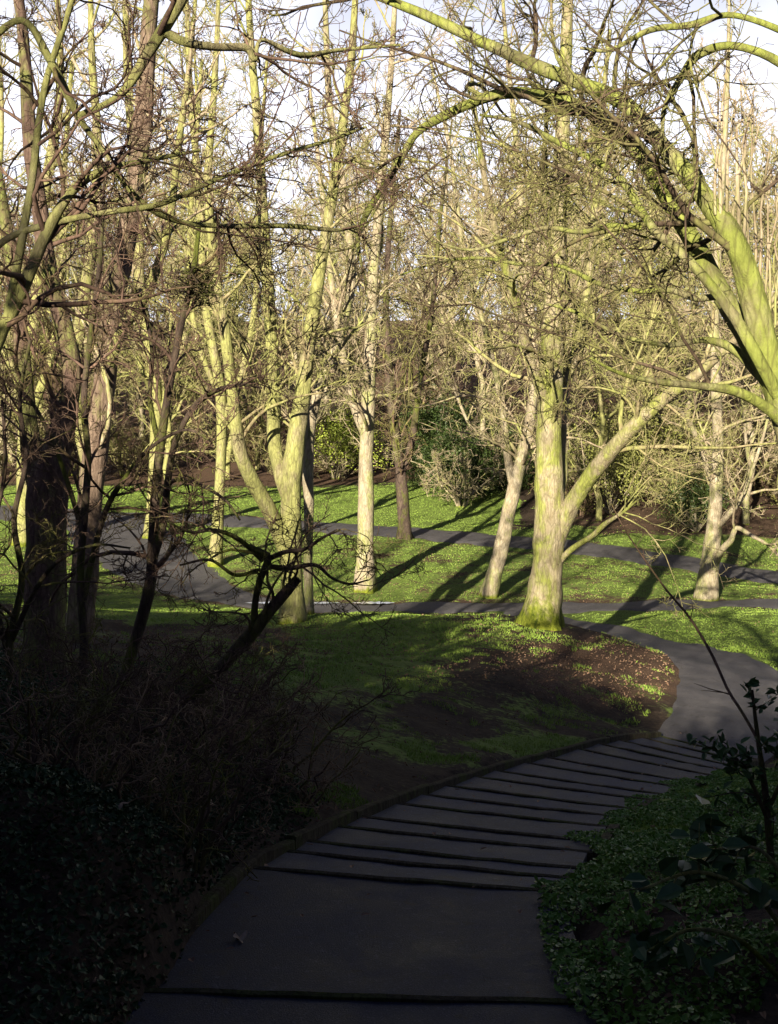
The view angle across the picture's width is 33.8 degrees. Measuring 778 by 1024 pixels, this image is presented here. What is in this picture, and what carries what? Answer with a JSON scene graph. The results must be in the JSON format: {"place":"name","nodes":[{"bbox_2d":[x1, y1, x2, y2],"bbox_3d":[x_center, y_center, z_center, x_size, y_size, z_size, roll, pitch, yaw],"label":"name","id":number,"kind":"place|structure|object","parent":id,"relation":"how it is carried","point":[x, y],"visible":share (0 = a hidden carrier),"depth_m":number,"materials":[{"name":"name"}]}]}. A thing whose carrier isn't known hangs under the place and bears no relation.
{"place":"outdoors","nodes":[
{"label":"outdoors","id":0,"kind":"place"},
{"bbox_2d":[0,320,777,1023],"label":"ground","id":1,"kind":"structure","parent":0,"point":[386,768],"depth_m":18.59,"materials":[{"name":"plant"}]},
{"bbox_2d":[0,178,81,443],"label":"woodland tree","id":2,"kind":"object","parent":1,"relation":"on","point":[8,414],"visible":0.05,"depth_m":65.73,"materials":[{"name":"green plant"}]},
{"bbox_2d":[0,164,122,472],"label":"woodland tree","id":3,"kind":"object","parent":1,"relation":"on","point":[73,310],"visible":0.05,"depth_m":69.35,"materials":[{"name":"brown plant"}]},
{"bbox_2d":[14,592,110,684],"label":"bramble tangle","id":4,"kind":"object","parent":1,"relation":"on","point":[58,646],"visible":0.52,"depth_m":11.20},
{"bbox_2d":[0,0,146,546],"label":"broadleaf tree","id":5,"kind":"object","parent":1,"relation":"on","point":[50,150],"visible":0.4,"depth_m":42.37,"materials":[{"name":"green plant"}]},
{"bbox_2d":[0,607,156,797],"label":"bramble tangle","id":6,"kind":"object","parent":1,"relation":"on","point":[96,705],"visible":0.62,"depth_m":5.78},
{"bbox_2d":[0,334,174,701],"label":"sapling","id":7,"kind":"object","parent":1,"relation":"on","point":[8,634],"visible":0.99,"depth_m":8.00,"materials":[{"name":"brown plant"}]},
{"bbox_2d":[0,647,183,805],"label":"bramble tangle","id":8,"kind":"object","parent":1,"relation":"on","point":[108,748],"visible":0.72,"depth_m":5.64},
{"bbox_2d":[0,0,194,674],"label":"broadleaf tree","id":9,"kind":"object","parent":1,"relation":"on","point":[48,275],"visible":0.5,"depth_m":11.88,"materials":[{"name":"brown plant"}]},
{"bbox_2d":[0,686,195,793],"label":"bramble tangle","id":10,"kind":"object","parent":1,"relation":"on","point":[62,733],"visible":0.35,"depth_m":6.24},
{"bbox_2d":[18,180,178,453],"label":"woodland tree","id":11,"kind":"object","parent":1,"relation":"on","point":[119,383],"visible":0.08,"depth_m":65.80,"materials":[{"name":"brown plant"}]},
{"bbox_2d":[15,137,205,456],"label":"woodland tree","id":12,"kind":"object","parent":1,"relation":"on","point":[117,415],"visible":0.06,"depth_m":78.61,"materials":[{"name":"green plant"}]},
{"bbox_2d":[53,659,169,768],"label":"bramble tangle","id":13,"kind":"object","parent":1,"relation":"on","point":[89,704],"visible":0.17,"depth_m":7.40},
{"bbox_2d":[0,689,246,837],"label":"bramble tangle","id":14,"kind":"object","parent":1,"relation":"on","point":[120,778],"visible":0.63,"depth_m":5.83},
{"bbox_2d":[0,631,249,737],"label":"bramble tangle","id":15,"kind":"object","parent":1,"relation":"on","point":[69,686],"visible":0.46,"depth_m":8.15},
{"bbox_2d":[0,147,253,689],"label":"sapling","id":16,"kind":"object","parent":1,"relation":"on","point":[84,511],"visible":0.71,"depth_m":9.92,"materials":[{"name":"brown plant"}]},
{"bbox_2d":[108,424,164,479],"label":"thicket shrub","id":17,"kind":"object","parent":1,"relation":"on","point":[118,457],"visible":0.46,"depth_m":70.86,"materials":[{"name":"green plant"}]},
{"bbox_2d":[22,603,252,737],"bbox_3d":[-1.550,1.145,8.223,1.528,0.939,1.493,-1,5,-16],"label":"bramble tangle","id":18,"kind":"object","parent":1,"relation":"on","point":[179,663],"visible":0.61,"depth_m":8.17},
{"bbox_2d":[76,626,207,692],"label":"bramble tangle","id":19,"kind":"object","parent":1,"relation":"on","point":[153,663],"visible":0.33,"depth_m":11.59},
{"bbox_2d":[0,635,286,799],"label":"bramble tangle","id":20,"kind":"object","parent":1,"relation":"on","point":[274,715],"visible":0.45,"depth_m":7.14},
{"bbox_2d":[69,0,240,538],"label":"broadleaf tree","id":21,"kind":"object","parent":1,"relation":"on","point":[140,357],"visible":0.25,"depth_m":44.99,"materials":[{"name":"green plant"}]},
{"bbox_2d":[103,175,206,438],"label":"woodland tree","id":22,"kind":"object","parent":1,"relation":"on","point":[142,411],"visible":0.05,"depth_m":86.74,"materials":[{"name":"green plant"}]},
{"bbox_2d":[52,663,268,817],"bbox_3d":[-1.303,1.333,7.022,1.092,0.940,0.840,1,5,17],"label":"bramble tangle","id":23,"kind":"object","parent":1,"relation":"on","point":[116,739],"visible":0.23,"depth_m":7.04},
{"bbox_2d":[0,647,326,1023],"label":"ivy ground cover","id":24,"kind":"object","parent":1,"relation":"on","point":[71,779],"visible":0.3,"depth_m":4.95,"materials":[{"name":"green plant"}]},
{"bbox_2d":[27,0,307,643],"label":"broadleaf tree","id":25,"kind":"object","parent":1,"relation":"on","point":[105,395],"visible":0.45,"depth_m":14.72,"materials":[{"name":"brown plant"}]},
{"bbox_2d":[73,648,263,719],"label":"bramble tangle","id":26,"kind":"object","parent":1,"relation":"on","point":[175,675],"visible":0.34,"depth_m":9.37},
{"bbox_2d":[6,177,331,689],"bbox_3d":[-1.849,-0.466,10.331,1.730,4.589,2.914,-3,6,-36],"label":"sapling","id":27,"kind":"object","parent":1,"relation":"on","point":[154,566],"visible":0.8,"depth_m":10.37,"materials":[{"name":"brown plant"}]},
{"bbox_2d":[157,256,229,306],"bbox_3d":[-1.580,-1.856,10.392,0.590,0.379,0.607,0,5,0],"label":"bird nest","id":28,"kind":"object","parent":27,"relation":"in","point":[183,291],"visible":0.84,"depth_m":10.32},
{"bbox_2d":[88,740,251,836],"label":"bramble tangle","id":29,"kind":"object","parent":1,"relation":"on","point":[190,805],"visible":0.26,"depth_m":6.23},
{"bbox_2d":[130,191,233,487],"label":"woodland tree","id":30,"kind":"object","parent":1,"relation":"on","point":[175,414],"visible":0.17,"depth_m":64.03,"materials":[{"name":"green plant"}]},
{"bbox_2d":[83,736,282,855],"bbox_3d":[-0.974,1.478,6.395,0.852,0.612,0.894,-3,6,-37],"label":"bramble tangle","id":31,"kind":"object","parent":1,"relation":"on","point":[222,819],"visible":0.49,"depth_m":6.40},
{"bbox_2d":[118,663,266,748],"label":"bramble tangle","id":32,"kind":"object","parent":1,"relation":"on","point":[233,698],"visible":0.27,"depth_m":9.29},
{"bbox_2d":[69,686,316,880],"bbox_3d":[-0.849,1.202,5.812,0.869,0.973,1.130,-4,6,-41],"label":"bramble tangle","id":33,"kind":"object","parent":1,"relation":"on","point":[206,849],"visible":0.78,"depth_m":5.75,"materials":[{"name":"plant"}]},
{"bbox_2d":[114,704,271,808],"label":"bramble tangle","id":34,"kind":"object","parent":1,"relation":"on","point":[180,758],"visible":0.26,"depth_m":7.31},
{"bbox_2d":[71,656,324,801],"bbox_3d":[-1.132,1.373,7.911,1.277,0.917,1.339,4,6,42],"label":"bramble tangle","id":35,"kind":"object","parent":1,"relation":"on","point":[203,720],"visible":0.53,"depth_m":7.88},
{"bbox_2d":[94,682,316,781],"bbox_3d":[-1.155,1.449,7.920,1.094,0.688,1.120,-3,6,-37],"label":"bramble tangle","id":36,"kind":"object","parent":1,"relation":"on","point":[224,745],"visible":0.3,"depth_m":7.91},
{"bbox_2d":[107,0,323,567],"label":"broadleaf tree","id":37,"kind":"object","parent":1,"relation":"on","point":[221,447],"visible":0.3,"depth_m":39.98,"materials":[{"name":"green plant"}]},
{"bbox_2d":[152,139,283,432],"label":"woodland tree","id":38,"kind":"object","parent":1,"relation":"on","point":[194,399],"visible":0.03,"depth_m":87.03,"materials":[{"name":"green plant"}]},
{"bbox_2d":[140,619,304,715],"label":"bramble tangle","id":39,"kind":"object","parent":1,"relation":"on","point":[219,654],"visible":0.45,"depth_m":11.86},
{"bbox_2d":[162,647,287,729],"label":"bramble tangle","id":40,"kind":"object","parent":1,"relation":"on","point":[248,672],"visible":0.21,"depth_m":10.68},
{"bbox_2d":[151,157,306,479],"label":"woodland tree","id":41,"kind":"object","parent":1,"relation":"on","point":[229,445],"visible":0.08,"depth_m":67.25,"materials":[{"name":"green plant"}]},
{"bbox_2d":[165,206,294,469],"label":"woodland tree","id":42,"kind":"object","parent":1,"relation":"on","point":[259,445],"visible":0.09,"depth_m":74.49,"materials":[{"name":"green plant"}]},
{"bbox_2d":[0,0,476,387],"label":"overhanging tree","id":43,"kind":"object","parent":1,"relation":"on","point":[53,225],"visible":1,"depth_m":6.00,"materials":[{"name":"brown plant"}]},
{"bbox_2d":[177,608,306,708],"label":"bramble tangle","id":44,"kind":"object","parent":1,"relation":"on","point":[255,656],"visible":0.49,"depth_m":12.09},
{"bbox_2d":[117,662,421,795],"bbox_3d":[-0.795,1.523,8.455,1.547,0.951,1.512,4,6,41],"label":"bramble tangle","id":45,"kind":"object","parent":1,"relation":"on","point":[273,744],"visible":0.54,"depth_m":8.55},
{"bbox_2d":[120,465,433,717],"bbox_3d":[-0.766,0.749,9.087,1.990,2.206,1.570,3,6,36],"label":"dead branch","id":46,"kind":"object","parent":1,"relation":"on","point":[254,629],"visible":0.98,"depth_m":9.34,"materials":[{"name":"wood"}]},
{"bbox_2d":[247,665,316,730],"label":"bramble tangle","id":47,"kind":"object","parent":1,"relation":"on","point":[276,697],"visible":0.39,"depth_m":11.56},
{"bbox_2d":[222,664,350,737],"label":"bramble tangle","id":48,"kind":"object","parent":1,"relation":"on","point":[324,708],"visible":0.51,"depth_m":11.65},
{"bbox_2d":[197,701,382,813],"bbox_3d":[-0.653,1.678,8.341,1.053,0.756,1.104,2,5,23],"label":"bramble tangle","id":49,"kind":"object","parent":1,"relation":"on","point":[307,783],"visible":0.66,"depth_m":8.28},
{"bbox_2d":[163,0,425,624],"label":"broadleaf tree","id":50,"kind":"object","parent":1,"relation":"on","point":[287,469],"visible":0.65,"depth_m":23.70,"materials":[{"name":"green plant"}]},
{"bbox_2d":[270,187,319,373],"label":"woodland tree","id":51,"kind":"object","parent":1,"relation":"on","point":[288,303],"visible":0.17,"depth_m":111.98,"materials":[{"name":"beige plant"}]},
{"bbox_2d":[214,182,400,443],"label":"woodland tree","id":52,"kind":"object","parent":1,"relation":"on","point":[319,415],"visible":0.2,"depth_m":67.93,"materials":[{"name":"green plant"}]},
{"bbox_2d":[253,0,401,614],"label":"broadleaf tree","id":53,"kind":"object","parent":1,"relation":"on","point":[308,464],"visible":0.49,"depth_m":25.68,"materials":[{"name":"brown plant"}]},
{"bbox_2d":[276,144,412,470],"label":"woodland tree","id":54,"kind":"object","parent":1,"relation":"on","point":[340,237],"visible":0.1,"depth_m":72.96,"materials":[{"name":"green plant"}]},
{"bbox_2d":[298,211,396,421],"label":"woodland tree","id":55,"kind":"object","parent":1,"relation":"on","point":[354,351],"visible":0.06,"depth_m":78.85,"materials":[{"name":"brown plant"}]},
{"bbox_2d":[314,426,388,479],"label":"thicket shrub","id":56,"kind":"object","parent":1,"relation":"on","point":[330,464],"visible":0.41,"depth_m":68.90,"materials":[{"name":"brown plant"}]},
{"bbox_2d":[280,130,423,355],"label":"woodland tree","id":57,"kind":"object","parent":1,"relation":"on","point":[316,172],"visible":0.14,"depth_m":111.86,"materials":[{"name":"beige plant"}]},
{"bbox_2d":[314,396,392,477],"bbox_3d":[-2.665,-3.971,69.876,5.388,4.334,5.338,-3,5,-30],"label":"lime green bush","id":58,"kind":"object","parent":1,"relation":"on","point":[334,425],"visible":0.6,"depth_m":69.12,"materials":[{"name":"green plant"}]},
{"bbox_2d":[270,0,472,593],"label":"broadleaf tree","id":59,"kind":"object","parent":1,"relation":"on","point":[363,413],"visible":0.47,"depth_m":35.62,"materials":[{"name":"beige plant"}]},
{"bbox_2d":[0,478,777,878],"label":"grass","id":60,"kind":"structure","parent":1,"relation":"on","point":[442,758],"depth_m":20.95,"materials":[{"name":"plant"}]},
{"bbox_2d":[319,106,468,540],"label":"broadleaf tree","id":61,"kind":"object","parent":1,"relation":"on","point":[404,529],"visible":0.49,"depth_m":44.64,"materials":[{"name":"brown plant"}]},
{"bbox_2d":[355,146,474,387],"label":"woodland tree","id":62,"kind":"object","parent":1,"relation":"on","point":[426,222],"visible":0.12,"depth_m":98.50,"materials":[{"name":"brown plant"}]},
{"bbox_2d":[178,732,660,934],"bbox_3d":[0.859,2.350,10.572,0.831,2.199,12.160,2,5,21],"label":"timber edging","id":63,"kind":"object","parent":1,"relation":"on","point":[216,895],"visible":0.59,"depth_m":8.25,"materials":[{"name":"wood"}]},
{"bbox_2d":[402,432,446,488],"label":"evergreen bush","id":64,"kind":"object","parent":1,"relation":"on","point":[418,470],"visible":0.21,"depth_m":61.89,"materials":[{"name":"green plant"}]},
{"bbox_2d":[327,97,530,408],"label":"woodland tree","id":65,"kind":"object","parent":1,"relation":"on","point":[445,209],"visible":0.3,"depth_m":75.85,"materials":[{"name":"brown plant"}]},
{"bbox_2d":[126,736,754,1023],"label":"woodland steps","id":66,"kind":"structure","parent":1,"relation":"on","point":[433,936],"depth_m":5.78,"materials":[{"name":"asphalt"}]},
{"bbox_2d":[365,143,523,413],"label":"woodland tree","id":67,"kind":"object","parent":1,"relation":"on","point":[412,279],"visible":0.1,"depth_m":86.20,"materials":[{"name":"brown plant"}]},
{"bbox_2d":[399,383,498,473],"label":"evergreen bush","id":68,"kind":"object","parent":1,"relation":"on","point":[432,415],"visible":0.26,"depth_m":65.09,"materials":[{"name":"green plant"}]},
{"bbox_2d":[383,439,533,506],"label":"thicket shrub","id":69,"kind":"object","parent":1,"relation":"on","point":[455,496],"visible":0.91,"depth_m":55.20,"materials":[{"name":"beige plant"}]},
{"bbox_2d":[415,420,506,498],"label":"evergreen bush","id":70,"kind":"object","parent":1,"relation":"on","point":[460,450],"visible":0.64,"depth_m":57.44,"materials":[{"name":"green plant"}]},
{"bbox_2d":[388,143,535,474],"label":"woodland tree","id":71,"kind":"object","parent":1,"relation":"on","point":[481,402],"visible":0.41,"depth_m":60.98,"materials":[{"name":"brown plant"}]},
{"bbox_2d":[203,0,777,444],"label":"overhanging tree","id":72,"kind":"object","parent":1,"relation":"on","point":[749,322],"visible":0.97,"depth_m":7.12,"materials":[{"name":"green plant"}]},
{"bbox_2d":[712,29,777,324],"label":"shoots","id":73,"kind":"object","parent":72,"relation":"attached to","point":[737,187],"visible":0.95,"depth_m":6.92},
{"bbox_2d":[436,126,549,359],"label":"woodland tree","id":74,"kind":"object","parent":1,"relation":"on","point":[502,354],"visible":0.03,"depth_m":114.64,"materials":[{"name":"beige plant"}]},
{"bbox_2d":[370,0,618,598],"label":"broadleaf tree","id":75,"kind":"object","parent":1,"relation":"on","point":[491,583],"visible":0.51,"depth_m":34.63,"materials":[{"name":"beige plant"}]},
{"bbox_2d":[484,436,535,491],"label":"evergreen bush","id":76,"kind":"object","parent":1,"relation":"on","point":[524,479],"visible":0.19,"depth_m":59.67,"materials":[{"name":"green plant"}]},
{"bbox_2d":[335,0,777,630],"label":"broadleaf tree","id":77,"kind":"object","parent":1,"relation":"on","point":[555,512],"visible":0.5,"depth_m":21.44,"materials":[{"name":"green plant"}]},
{"bbox_2d":[460,131,657,480],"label":"woodland tree","id":78,"kind":"object","parent":1,"relation":"on","point":[586,392],"visible":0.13,"depth_m":52.54,"materials":[{"name":"brown plant"}]},
{"bbox_2d":[501,172,639,377],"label":"woodland tree","id":79,"kind":"object","parent":1,"relation":"on","point":[572,255],"visible":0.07,"depth_m":72.84,"materials":[{"name":"brown plant"}]},
{"bbox_2d":[526,444,614,516],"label":"thicket shrub","id":80,"kind":"object","parent":1,"relation":"on","point":[582,513],"visible":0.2,"depth_m":51.98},
{"bbox_2d":[513,405,639,488],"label":"olive bush","id":81,"kind":"object","parent":1,"relation":"on","point":[574,423],"visible":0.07,"depth_m":57.24,"materials":[{"name":"green plant"}]},
{"bbox_2d":[565,429,669,513],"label":"olive bush","id":82,"kind":"object","parent":1,"relation":"on","point":[608,508],"visible":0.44,"depth_m":51.68,"materials":[{"name":"green plant"}]},
{"bbox_2d":[553,103,682,353],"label":"woodland tree","id":83,"kind":"object","parent":1,"relation":"on","point":[618,206],"visible":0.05,"depth_m":84.43,"materials":[{"name":"brown plant"}]},
{"bbox_2d":[563,195,710,520],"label":"woodland tree","id":84,"kind":"object","parent":1,"relation":"on","point":[603,418],"visible":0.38,"depth_m":49.62,"materials":[{"name":"brown plant"}]},
{"bbox_2d":[531,767,777,1023],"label":"weeds","id":85,"kind":"object","parent":1,"relation":"on","point":[633,847],"visible":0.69,"depth_m":5.56,"materials":[{"name":"green plant"}]},
{"bbox_2d":[567,108,742,468],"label":"woodland tree","id":86,"kind":"object","parent":1,"relation":"on","point":[616,321],"visible":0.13,"depth_m":60.26,"materials":[{"name":"brown plant"}]},
{"bbox_2d":[611,411,730,498],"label":"olive bush","id":87,"kind":"object","parent":1,"relation":"on","point":[665,437],"visible":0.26,"depth_m":54.40,"materials":[{"name":"green plant"}]},
{"bbox_2d":[591,758,758,860],"bbox_3d":[2.670,2.561,11.418,0.337,1.639,7.916,2,5,23],"label":"timber edging","id":88,"kind":"object","parent":1,"relation":"on","point":[607,834],"visible":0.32,"depth_m":9.35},
{"bbox_2d":[614,431,738,518],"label":"thicket shrub","id":89,"kind":"object","parent":1,"relation":"on","point":[699,470],"visible":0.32,"depth_m":50.22,"materials":[{"name":"brown plant"}]},
{"bbox_2d":[576,112,777,496],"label":"woodland tree","id":90,"kind":"object","parent":1,"relation":"on","point":[657,254],"visible":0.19,"depth_m":55.81,"materials":[{"name":"brown plant"}]},
{"bbox_2d":[631,448,740,518],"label":"thicket shrub","id":91,"kind":"object","parent":1,"relation":"on","point":[672,456],"visible":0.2,"depth_m":51.63,"materials":[{"name":"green plant"}]},
{"bbox_2d":[595,124,777,437],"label":"woodland tree","id":92,"kind":"object","parent":1,"relation":"on","point":[689,364],"visible":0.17,"depth_m":59.15,"materials":[{"name":"brown plant"}]},
{"bbox_2d":[596,794,777,980],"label":"bramble","id":93,"kind":"object","parent":1,"relation":"on","point":[653,952],"visible":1,"depth_m":4.30,"materials":[{"name":"green plant"}]},
{"bbox_2d":[604,0,777,600],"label":"broadleaf tree","id":94,"kind":"object","parent":1,"relation":"on","point":[707,587],"visible":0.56,"depth_m":33.77,"materials":[{"name":"beige plant"}]},
{"bbox_2d":[652,467,733,532],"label":"laurel bush","id":95,"kind":"object","parent":1,"relation":"on","point":[691,503],"visible":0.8,"depth_m":47.02,"materials":[{"name":"green plant"}]},
{"bbox_2d":[641,141,777,524],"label":"woodland tree","id":96,"kind":"object","parent":1,"relation":"on","point":[751,433],"visible":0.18,"depth_m":48.29,"materials":[{"name":"beige plant"}]},
{"bbox_2d":[656,97,777,445],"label":"woodland tree","id":97,"kind":"object","parent":1,"relation":"on","point":[755,119],"visible":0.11,"depth_m":61.59,"materials":[{"name":"beige plant"}]},
{"bbox_2d":[686,677,777,887],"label":"laurel sapling","id":98,"kind":"object","parent":1,"relation":"on","point":[721,750],"visible":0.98,"depth_m":5.67,"materials":[{"name":"green plant"}]},
{"bbox_2d":[612,505,754,736],"bbox_3d":[1.404,0.482,5.936,0.720,1.016,0.232,3,6,36],"label":"bramble shoot","id":99,"kind":"object","parent":98,"relation":"attached to","point":[714,661],"visible":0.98,"depth_m":5.99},
{"bbox_2d":[691,35,777,236],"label":"woodland tree","id":100,"kind":"object","parent":1,"relation":"on","point":[744,98],"visible":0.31,"depth_m":71.57,"materials":[{"name":"beige plant"}]},
{"bbox_2d":[692,139,777,490],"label":"woodland tree","id":101,"kind":"object","parent":1,"relation":"on","point":[763,222],"visible":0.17,"depth_m":53.09,"materials":[{"name":"brown plant"}]},
{"bbox_2d":[700,410,777,495],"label":"thicket shrub","id":102,"kind":"object","parent":1,"relation":"on","point":[759,483],"visible":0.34,"depth_m":55.30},
{"bbox_2d":[721,197,777,410],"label":"woodland tree","id":103,"kind":"object","parent":1,"relation":"on","point":[767,295],"visible":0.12,"depth_m":46.72,"materials":[{"name":"brown plant"}]},
{"bbox_2d":[0,505,777,613],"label":"path","id":104,"kind":"structure","parent":0,"point":[207,589],"depth_m":34.96,"materials":[{"name":"asphalt"}]},
{"bbox_2d":[0,491,777,1023],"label":"fallen leaves","id":105,"kind":"object","parent":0,"point":[678,905],"depth_m":16.14,"materials":[{"name":"plant"}]},
{"bbox_2d":[0,0,777,320],"label":"sky","id":106,"kind":"structure","parent":0,"point":[711,31],"materials":[{"name":"white"}]},
{"bbox_2d":[105,513,777,582],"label":"path","id":107,"kind":"structure","parent":0,"point":[635,556],"depth_m":44.26,"materials":[{"name":"asphalt"}]},
{"bbox_2d":[503,611,777,761],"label":"side path","id":108,"kind":"structure","parent":0,"point":[697,713],"depth_m":19.48,"materials":[{"name":"asphalt"}]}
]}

